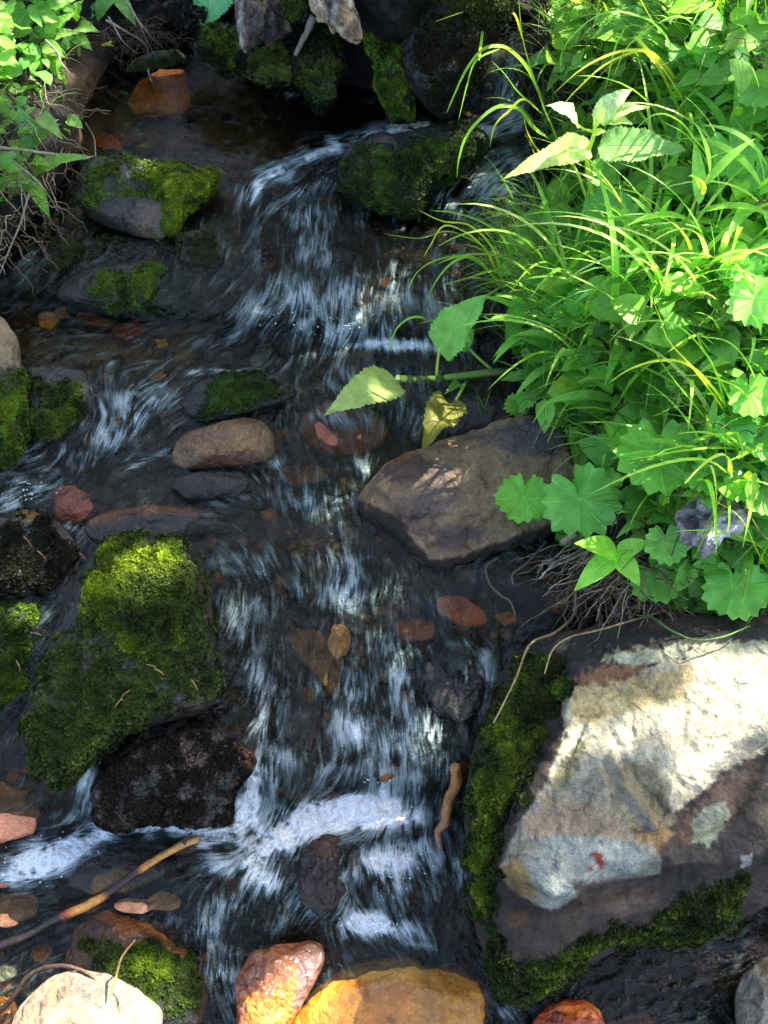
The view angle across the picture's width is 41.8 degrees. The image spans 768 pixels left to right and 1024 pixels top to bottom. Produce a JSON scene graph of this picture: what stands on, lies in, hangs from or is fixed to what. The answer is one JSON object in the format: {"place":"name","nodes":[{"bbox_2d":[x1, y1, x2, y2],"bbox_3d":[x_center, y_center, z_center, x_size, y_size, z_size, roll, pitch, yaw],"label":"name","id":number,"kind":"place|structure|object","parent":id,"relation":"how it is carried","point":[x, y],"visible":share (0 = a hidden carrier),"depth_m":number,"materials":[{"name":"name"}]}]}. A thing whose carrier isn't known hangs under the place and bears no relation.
{"place":"outdoors","nodes":[
{"label":"outdoors","id":0,"kind":"place"},
{"bbox_2d":[0,29,533,1014],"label":"stream water","id":1,"kind":"structure","parent":0,"point":[380,811],"depth_m":1.40,"materials":[{"name":"liquid"}]},
{"bbox_2d":[0,832,199,949],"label":"stick","id":2,"kind":"object","parent":1,"relation":"on","point":[188,840],"visible":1,"depth_m":1.35,"materials":[{"name":"brown wood"}]},
{"bbox_2d":[70,850,169,895],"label":"wet stone","id":3,"kind":"object","parent":1,"relation":"on","point":[98,874],"visible":0.95,"depth_m":1.36,"materials":[{"name":"stone"}]},
{"bbox_2d":[170,471,254,501],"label":"wet stone","id":4,"kind":"object","parent":1,"relation":"on","point":[200,486],"visible":1,"depth_m":1.50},
{"bbox_2d":[4,308,433,933],"bbox_3d":[-0.246,0.123,1.484,0.672,0.395,0.844,0,50,0],"label":"froth","id":5,"kind":"object","parent":1,"relation":"on","point":[312,800],"visible":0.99,"depth_m":1.39,"materials":[{"name":"white"}]},
{"bbox_2d":[184,368,295,423],"bbox_3d":[-0.225,-0.181,1.566,0.173,0.071,0.077,-13,51,-11],"label":"mossy stone","id":6,"kind":"object","parent":1,"relation":"in","point":[222,395],"visible":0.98,"depth_m":1.55,"materials":[{"name":"green plant"}]},
{"bbox_2d":[234,940,324,1023],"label":"orange stone","id":7,"kind":"object","parent":1,"relation":"in","point":[275,983],"visible":1,"depth_m":1.31,"materials":[{"name":"stone"}]},
{"bbox_2d":[434,762,462,849],"bbox_3d":[0.085,0.400,1.365,0.022,0.115,0.079,18,52,15],"label":"stick","id":8,"kind":"object","parent":1,"relation":"on","point":[452,791],"visible":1,"depth_m":1.38,"materials":[{"name":"brown wood"}]},
{"bbox_2d":[532,999,604,1023],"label":"red stone","id":9,"kind":"object","parent":1,"relation":"in","point":[576,1011],"visible":1,"depth_m":1.31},
{"bbox_2d":[0,0,767,1023],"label":"ground","id":10,"kind":"structure","parent":0,"point":[258,634],"depth_m":1.58,"materials":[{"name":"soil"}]},
{"bbox_2d":[0,316,33,473],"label":"mossy boulder","id":11,"kind":"object","parent":10,"relation":"on","point":[16,432],"visible":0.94,"depth_m":1.52,"materials":[{"name":"plant"}]},
{"bbox_2d":[0,890,37,927],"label":"sunken stone","id":12,"kind":"object","parent":10,"relation":"on","point":[17,908],"visible":1,"depth_m":1.39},
{"bbox_2d":[0,781,40,842],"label":"sunken stone","id":13,"kind":"object","parent":10,"relation":"on","point":[19,817],"visible":0.94,"depth_m":1.40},
{"bbox_2d":[0,598,57,717],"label":"mossy boulder","id":14,"kind":"object","parent":10,"relation":"on","point":[20,621],"visible":0.79,"depth_m":1.40,"materials":[{"name":"plant"}]},
{"bbox_2d":[3,104,62,157],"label":"leafy plant","id":15,"kind":"object","parent":10,"relation":"on","point":[46,121],"visible":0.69,"depth_m":1.62,"materials":[{"name":"green plant"}]},
{"bbox_2d":[0,0,74,201],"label":"ground cover","id":16,"kind":"object","parent":10,"relation":"on","point":[12,67],"visible":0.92,"depth_m":1.69,"materials":[{"name":"green plant"}]},
{"bbox_2d":[0,507,81,600],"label":"mossy stone","id":17,"kind":"object","parent":10,"relation":"on","point":[27,570],"visible":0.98,"depth_m":1.42,"materials":[{"name":"black stone"}]},
{"bbox_2d":[0,0,83,220],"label":"grass","id":18,"kind":"structure","parent":10,"relation":"on","point":[39,90],"depth_m":1.72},
{"bbox_2d":[10,0,73,43],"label":"leafy plant","id":19,"kind":"object","parent":10,"relation":"on","point":[18,16],"visible":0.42,"depth_m":1.77,"materials":[{"name":"green plant"}]},
{"bbox_2d":[2,153,90,217],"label":"leafy plant","id":20,"kind":"object","parent":10,"relation":"on","point":[57,159],"visible":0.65,"depth_m":1.62,"materials":[{"name":"green plant"}]},
{"bbox_2d":[0,67,107,302],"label":"dry grass","id":21,"kind":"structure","parent":10,"relation":"on","point":[23,189],"depth_m":1.64,"materials":[{"name":"brown plant"}]},
{"bbox_2d":[28,0,81,84],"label":"leafy plant","id":22,"kind":"object","parent":10,"relation":"on","point":[56,67],"visible":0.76,"depth_m":1.79,"materials":[{"name":"green plant"}]},
{"bbox_2d":[26,363,96,449],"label":"mossy stone","id":23,"kind":"object","parent":10,"relation":"on","point":[62,398],"visible":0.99,"depth_m":1.54,"materials":[{"name":"green plant"}]},
{"bbox_2d":[53,485,98,525],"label":"cobble","id":24,"kind":"object","parent":10,"relation":"on","point":[73,505],"visible":0.98,"depth_m":1.49,"materials":[{"name":"stone"}]},
{"bbox_2d":[60,0,99,56],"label":"leafy plant","id":25,"kind":"object","parent":10,"relation":"on","point":[84,25],"visible":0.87,"depth_m":1.85,"materials":[{"name":"green plant"}]},
{"bbox_2d":[12,969,162,1023],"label":"pale stone","id":26,"kind":"object","parent":10,"relation":"on","point":[73,997],"visible":0.99,"depth_m":1.27,"materials":[{"name":"stone"}]},
{"bbox_2d":[0,963,96,1013],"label":"root","id":27,"kind":"object","parent":26,"relation":"on","point":[6,1005],"visible":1,"depth_m":1.31,"materials":[{"name":"brown wood"}]},
{"bbox_2d":[39,233,184,291],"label":"mossy slab","id":28,"kind":"structure","parent":10,"relation":"on","point":[101,250],"depth_m":1.67,"materials":[{"name":"stone"}]},
{"bbox_2d":[89,0,134,25],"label":"leafy plant","id":29,"kind":"object","parent":10,"relation":"on","point":[100,7],"visible":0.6,"depth_m":1.94,"materials":[{"name":"green plant"}]},
{"bbox_2d":[17,527,223,792],"bbox_3d":[-0.333,0.189,1.306,0.254,0.259,0.340,0,50,0],"label":"mossy boulder","id":30,"kind":"object","parent":10,"relation":"on","point":[136,601],"visible":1,"depth_m":1.23,"materials":[{"name":"plant"}]},
{"bbox_2d":[56,259,202,319],"bbox_3d":[-0.419,-0.364,1.673,0.239,0.102,0.105,-8,50,-7],"label":"mossy stone","id":31,"kind":"object","parent":10,"relation":"on","point":[152,289],"visible":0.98,"depth_m":1.64,"materials":[{"name":"grey stone"}]},
{"bbox_2d":[65,906,208,1023],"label":"mossy stone","id":32,"kind":"object","parent":10,"relation":"on","point":[161,965],"visible":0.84,"depth_m":1.33,"materials":[{"name":"green stone"}]},
{"bbox_2d":[79,0,197,75],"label":"dry grass","id":33,"kind":"structure","parent":10,"relation":"on","point":[159,37],"depth_m":1.94,"materials":[{"name":"brown plant"}]},
{"bbox_2d":[114,891,180,913],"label":"sunken stone","id":34,"kind":"object","parent":10,"relation":"on","point":[163,901],"visible":1,"depth_m":1.37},
{"bbox_2d":[75,153,221,244],"bbox_3d":[-0.397,-0.529,1.707,0.244,0.145,0.144,0,50,0],"label":"mossy boulder","id":35,"kind":"object","parent":10,"relation":"on","point":[156,200],"visible":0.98,"depth_m":1.67,"materials":[{"name":"stone"}]},
{"bbox_2d":[125,49,186,78],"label":"mossy stone","id":36,"kind":"object","parent":10,"relation":"on","point":[162,59],"visible":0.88,"depth_m":1.99,"materials":[{"name":"green stone"}]},
{"bbox_2d":[128,69,190,121],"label":"sunken stone","id":37,"kind":"object","parent":10,"relation":"on","point":[168,98],"visible":1,"depth_m":1.97,"materials":[{"name":"stone"}]},
{"bbox_2d":[85,505,234,543],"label":"wet slab","id":38,"kind":"structure","parent":10,"relation":"on","point":[193,523],"depth_m":1.48,"materials":[{"name":"stone"}]},
{"bbox_2d":[89,715,256,834],"bbox_3d":[-0.276,0.355,1.338,0.215,0.179,0.164,0,50,0],"label":"wet boulder","id":39,"kind":"object","parent":10,"relation":"on","point":[181,775],"visible":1,"depth_m":1.28,"materials":[{"name":"stone"}]},
{"bbox_2d":[163,0,234,39],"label":"mossy rock","id":40,"kind":"object","parent":10,"relation":"on","point":[184,15],"visible":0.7,"depth_m":1.89,"materials":[{"name":"stone"}]},
{"bbox_2d":[175,229,226,274],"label":"wet stone","id":41,"kind":"object","parent":10,"relation":"on","point":[198,252],"visible":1,"depth_m":1.66,"materials":[{"name":"grey stone"}]},
{"bbox_2d":[193,21,240,79],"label":"mossy rock","id":42,"kind":"object","parent":10,"relation":"on","point":[215,45],"visible":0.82,"depth_m":1.83,"materials":[{"name":"stone"}]},
{"bbox_2d":[172,417,275,472],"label":"cobble","id":43,"kind":"object","parent":10,"relation":"on","point":[236,444],"visible":0.98,"depth_m":1.52,"materials":[{"name":"stone"}]},
{"bbox_2d":[233,38,291,88],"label":"mossy rock","id":44,"kind":"object","parent":10,"relation":"on","point":[261,64],"visible":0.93,"depth_m":1.82,"materials":[{"name":"stone"}]},
{"bbox_2d":[234,0,291,52],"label":"stump","id":45,"kind":"object","parent":44,"relation":"on","point":[265,22],"visible":0.94,"depth_m":1.73,"materials":[{"name":"grey wood"}]},
{"bbox_2d":[280,0,309,23],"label":"mossy rock","id":46,"kind":"object","parent":10,"relation":"on","point":[295,11],"visible":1,"depth_m":1.68,"materials":[{"name":"stone"}]},
{"bbox_2d":[280,465,327,485],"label":"sunken stone","id":47,"kind":"object","parent":10,"relation":"on","point":[300,475],"visible":1,"depth_m":1.54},
{"bbox_2d":[288,629,341,697],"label":"sunken stone","id":48,"kind":"object","parent":10,"relation":"on","point":[310,647],"visible":1,"depth_m":1.43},
{"bbox_2d":[287,22,347,114],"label":"mossy rock","id":49,"kind":"object","parent":10,"relation":"on","point":[318,67],"visible":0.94,"depth_m":1.81,"materials":[{"name":"stone"}]},
{"bbox_2d":[298,834,349,916],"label":"wet stone","id":50,"kind":"object","parent":10,"relation":"on","point":[323,871],"visible":1,"depth_m":1.36,"materials":[{"name":"stone"}]},
{"bbox_2d":[309,0,362,44],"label":"log","id":51,"kind":"object","parent":10,"relation":"on","point":[341,18],"visible":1,"depth_m":1.65,"materials":[{"name":"grey wood"}]},
{"bbox_2d":[327,624,350,657],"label":"sunken stone","id":52,"kind":"object","parent":10,"relation":"on","point":[339,642],"visible":1,"depth_m":1.44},
{"bbox_2d":[301,400,388,459],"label":"sunken stone","id":53,"kind":"object","parent":10,"relation":"on","point":[339,434],"visible":0.93,"depth_m":1.57,"materials":[{"name":"stone"}]},
{"bbox_2d":[348,377,413,409],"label":"sunken stone","id":54,"kind":"object","parent":10,"relation":"on","point":[406,397],"visible":0.28,"depth_m":1.59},
{"bbox_2d":[361,29,415,124],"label":"mossy rock","id":55,"kind":"object","parent":10,"relation":"on","point":[393,90],"visible":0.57,"depth_m":1.75,"materials":[{"name":"stone"}]},
{"bbox_2d":[292,956,487,1023],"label":"amber stone","id":56,"kind":"object","parent":10,"relation":"on","point":[402,990],"visible":1,"depth_m":1.34,"materials":[{"name":"stone"}]},
{"bbox_2d":[336,120,489,225],"bbox_3d":[0.050,-0.581,1.734,0.270,0.165,0.176,0,50,0],"label":"mossy boulder","id":57,"kind":"object","parent":10,"relation":"on","point":[403,179],"visible":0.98,"depth_m":1.68,"materials":[{"name":"plant"}]},
{"bbox_2d":[400,8,499,119],"bbox_3d":[0.109,-0.744,1.663,0.166,0.162,0.167,0,50,0],"label":"wet stone","id":58,"kind":"object","parent":57,"relation":"on","point":[437,56],"visible":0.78,"depth_m":1.62,"materials":[{"name":"black stone"}]},
{"bbox_2d":[395,618,433,642],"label":"sunken stone","id":59,"kind":"object","parent":10,"relation":"on","point":[415,630],"visible":1,"depth_m":1.44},
{"bbox_2d":[324,293,514,448],"bbox_3d":[0.060,-0.216,1.491,0.190,0.198,0.273,25,54,19],"label":"broken stem","id":60,"kind":"object","parent":10,"relation":"on","point":[451,333],"visible":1,"depth_m":1.51,"materials":[{"name":"green plant"}]},
{"bbox_2d":[422,641,486,722],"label":"wet stone","id":61,"kind":"object","parent":10,"relation":"on","point":[453,685],"visible":1,"depth_m":1.40,"materials":[{"name":"stone"}]},
{"bbox_2d":[436,596,487,627],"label":"sunken stone","id":62,"kind":"object","parent":10,"relation":"on","point":[463,611],"visible":1,"depth_m":1.44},
{"bbox_2d":[388,210,548,302],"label":"grass tuft","id":63,"kind":"object","parent":10,"relation":"on","point":[473,258],"visible":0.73,"depth_m":1.55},
{"bbox_2d":[357,415,589,576],"bbox_3d":[0.147,-0.023,1.509,0.364,0.176,0.205,-15,52,-12],"label":"flat rock","id":64,"kind":"object","parent":10,"relation":"on","point":[434,508],"visible":0.88,"depth_m":1.46,"materials":[{"name":"stone"}]},
{"bbox_2d":[434,0,517,31],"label":"mossy rock","id":65,"kind":"object","parent":10,"relation":"on","point":[481,15],"visible":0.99,"depth_m":1.41,"materials":[{"name":"stone"}]},
{"bbox_2d":[439,393,512,438],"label":"wet stone","id":66,"kind":"object","parent":10,"relation":"on","point":[473,418],"visible":0.62,"depth_m":1.57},
{"bbox_2d":[438,0,573,193],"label":"grass stalk","id":67,"kind":"object","parent":10,"relation":"on","point":[514,106],"depth_m":1.52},
{"bbox_2d":[437,153,577,317],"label":"grass","id":68,"kind":"structure","parent":10,"relation":"on","point":[501,215],"depth_m":1.54,"materials":[{"name":"plant"}]},
{"bbox_2d":[486,280,566,362],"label":"narrow leaf plant","id":69,"kind":"object","parent":10,"relation":"on","point":[509,342],"visible":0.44,"depth_m":1.48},
{"bbox_2d":[503,384,549,416],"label":"round leaf plant","id":70,"kind":"object","parent":10,"relation":"on","point":[511,402],"visible":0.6,"depth_m":1.50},
{"bbox_2d":[485,12,571,145],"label":"grass tuft","id":71,"kind":"object","parent":10,"relation":"on","point":[543,119],"visible":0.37,"depth_m":1.84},
{"bbox_2d":[465,220,613,389],"bbox_3d":[0.281,-0.272,1.392,0.271,0.236,0.389,21,53,17],"label":"grass tuft","id":72,"kind":"object","parent":10,"relation":"on","point":[589,343],"visible":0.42,"depth_m":1.37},
{"bbox_2d":[494,425,622,549],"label":"round leaf plant","id":73,"kind":"object","parent":10,"relation":"on","point":[558,500],"visible":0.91,"depth_m":1.38,"materials":[{"name":"plant"}]},
{"bbox_2d":[509,310,609,397],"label":"narrow leaf plant","id":74,"kind":"object","parent":10,"relation":"on","point":[534,374],"visible":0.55,"depth_m":1.44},
{"bbox_2d":[440,125,679,296],"bbox_3d":[0.265,-0.381,1.413,0.370,0.209,0.366,10,51,8],"label":"grass tuft","id":75,"kind":"object","parent":10,"relation":"on","point":[551,227],"visible":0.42,"depth_m":1.42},
{"bbox_2d":[508,282,635,325],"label":"round leaf plant","id":76,"kind":"object","parent":10,"relation":"on","point":[573,309],"visible":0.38,"depth_m":1.40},
{"bbox_2d":[507,0,678,140],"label":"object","id":77,"kind":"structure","parent":10,"relation":"on","point":[576,40],"depth_m":1.65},
{"bbox_2d":[501,89,685,235],"bbox_3d":[0.268,-0.433,1.347,0.237,0.269,0.087,0,50,0],"label":"leafy plant","id":78,"kind":"object","parent":10,"relation":"on","point":[620,143],"visible":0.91,"depth_m":1.29,"materials":[{"name":"green plant"}]},
{"bbox_2d":[550,278,650,384],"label":"narrow leaf plant","id":79,"kind":"object","parent":10,"relation":"on","point":[614,355],"visible":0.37,"depth_m":1.33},
{"bbox_2d":[435,0,767,616],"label":"grass","id":80,"kind":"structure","parent":10,"relation":"on","point":[656,161],"depth_m":1.34,"materials":[{"name":"plant"}]},
{"bbox_2d":[507,528,706,641],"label":"roots","id":81,"kind":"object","parent":10,"relation":"on","point":[596,589],"depth_m":1.36,"materials":[{"name":"brown plant"}]},
{"bbox_2d":[574,535,644,590],"bbox_3d":[0.294,0.086,1.290,0.119,0.136,0.070,-24,54,-19],"label":"three leaf sprout","id":82,"kind":"object","parent":10,"relation":"on","point":[603,561],"visible":0.96,"depth_m":1.27,"materials":[{"name":"plant"}]},
{"bbox_2d":[546,325,674,467],"bbox_3d":[0.316,-0.168,1.399,0.181,0.212,0.187,0,50,0],"label":"narrow leaf plant","id":83,"kind":"object","parent":10,"relation":"on","point":[581,395],"visible":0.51,"depth_m":1.39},
{"bbox_2d":[459,613,767,1009],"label":"boulder","id":84,"kind":"object","parent":10,"relation":"on","point":[615,798],"visible":0.98,"depth_m":1.15,"materials":[{"name":"stone"}]},
{"bbox_2d":[484,0,767,615],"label":"ground cover","id":85,"kind":"object","parent":10,"relation":"on","point":[626,308],"visible":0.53,"depth_m":1.30,"materials":[{"name":"green plant"}]},
{"bbox_2d":[674,491,751,559],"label":"rock","id":86,"kind":"object","parent":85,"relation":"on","point":[696,513],"visible":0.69,"depth_m":1.21,"materials":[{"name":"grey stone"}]},
{"bbox_2d":[559,1,695,146],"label":"grass tuft","id":87,"kind":"object","parent":10,"relation":"on","point":[653,57],"visible":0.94,"depth_m":1.30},
{"bbox_2d":[514,155,767,328],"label":"grass tuft","id":88,"kind":"object","parent":10,"relation":"on","point":[615,243],"visible":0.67,"depth_m":1.22,"materials":[{"name":"plant"}]},
{"bbox_2d":[520,210,767,426],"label":"grass tuft","id":89,"kind":"object","parent":10,"relation":"on","point":[747,345],"visible":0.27,"depth_m":1.22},
{"bbox_2d":[527,55,767,294],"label":"grass tuft","id":90,"kind":"object","parent":10,"relation":"on","point":[651,181],"visible":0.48,"depth_m":1.32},
{"bbox_2d":[574,194,721,303],"bbox_3d":[0.330,-0.345,1.272,0.176,0.154,0.124,-17,52,-14],"label":"narrow leaf plant","id":91,"kind":"object","parent":10,"relation":"on","point":[634,248],"visible":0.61,"depth_m":1.25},
{"bbox_2d":[630,524,692,609],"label":"round leaf plant","id":92,"kind":"object","parent":10,"relation":"on","point":[660,552],"visible":0.68,"depth_m":1.27,"materials":[{"name":"plant"}]},
{"bbox_2d":[606,409,722,495],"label":"round leaf plant","id":93,"kind":"object","parent":10,"relation":"on","point":[667,479],"visible":0.61,"depth_m":1.25,"materials":[{"name":"plant"}]},
{"bbox_2d":[631,993,706,1023],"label":"wet stone","id":94,"kind":"object","parent":10,"relation":"on","point":[664,1008],"visible":0.98,"depth_m":1.35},
{"bbox_2d":[573,47,764,185],"bbox_3d":[0.408,-0.522,1.359,0.338,0.221,0.410,0,50,0],"label":"grass tuft","id":95,"kind":"object","parent":10,"relation":"on","point":[688,143],"visible":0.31,"depth_m":1.37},
{"bbox_2d":[593,334,767,553],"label":"grass tuft","id":96,"kind":"object","parent":10,"relation":"on","point":[748,475],"visible":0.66,"depth_m":1.15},
{"bbox_2d":[609,291,757,419],"bbox_3d":[0.377,-0.130,1.159,0.283,0.348,0.031,-10,51,-8],"label":"grass tuft","id":97,"kind":"object","parent":10,"relation":"on","point":[698,372],"visible":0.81,"depth_m":1.12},
{"bbox_2d":[603,161,767,281],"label":"grass tuft","id":98,"kind":"object","parent":10,"relation":"on","point":[725,242],"visible":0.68,"depth_m":1.19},
{"bbox_2d":[611,395,760,474],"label":"narrow leaf plant","id":99,"kind":"object","parent":10,"relation":"on","point":[711,416],"visible":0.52,"depth_m":1.21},
{"bbox_2d":[605,125,767,301],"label":"narrow leaf plant","id":100,"kind":"object","parent":10,"relation":"on","point":[700,178],"visible":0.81,"depth_m":1.21,"materials":[{"name":"plant"}]},
{"bbox_2d":[665,555,729,615],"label":"ground cover","id":101,"kind":"object","parent":10,"relation":"on","point":[699,607],"visible":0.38,"depth_m":1.31,"materials":[{"name":"green plant"}]},
{"bbox_2d":[645,125,767,243],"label":"narrow leaf plant","id":102,"kind":"object","parent":10,"relation":"on","point":[740,216],"visible":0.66,"depth_m":1.22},
{"bbox_2d":[657,258,767,374],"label":"narrow leaf plant","id":103,"kind":"object","parent":10,"relation":"on","point":[715,284],"visible":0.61,"depth_m":1.20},
{"bbox_2d":[664,81,763,204],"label":"narrow leaf plant","id":104,"kind":"object","parent":10,"relation":"on","point":[718,113],"visible":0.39,"depth_m":1.28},
{"bbox_2d":[701,553,767,621],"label":"round leaf plant","id":105,"kind":"object","parent":10,"relation":"on","point":[717,589],"visible":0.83,"depth_m":1.27,"materials":[{"name":"plant"}]},
{"bbox_2d":[704,76,767,194],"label":"round leaf plant","id":106,"kind":"object","parent":10,"relation":"on","point":[754,96],"visible":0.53,"depth_m":1.25,"materials":[{"name":"plant"}]},
{"bbox_2d":[713,373,767,546],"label":"round leaf plant","id":107,"kind":"object","parent":10,"relation":"on","point":[754,401],"visible":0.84,"depth_m":1.18,"materials":[{"name":"plant"}]},
{"bbox_2d":[716,243,767,327],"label":"round leaf plant","id":108,"kind":"object","parent":10,"relation":"on","point":[745,301],"visible":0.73,"depth_m":1.14,"materials":[{"name":"plant"}]},
{"bbox_2d":[734,913,767,959],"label":"sunken stone","id":109,"kind":"object","parent":10,"relation":"on","point":[752,936],"visible":0.91,"depth_m":1.39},
{"bbox_2d":[735,956,767,1023],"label":"grey stone","id":110,"kind":"object","parent":10,"relation":"on","point":[751,999],"visible":1,"depth_m":1.28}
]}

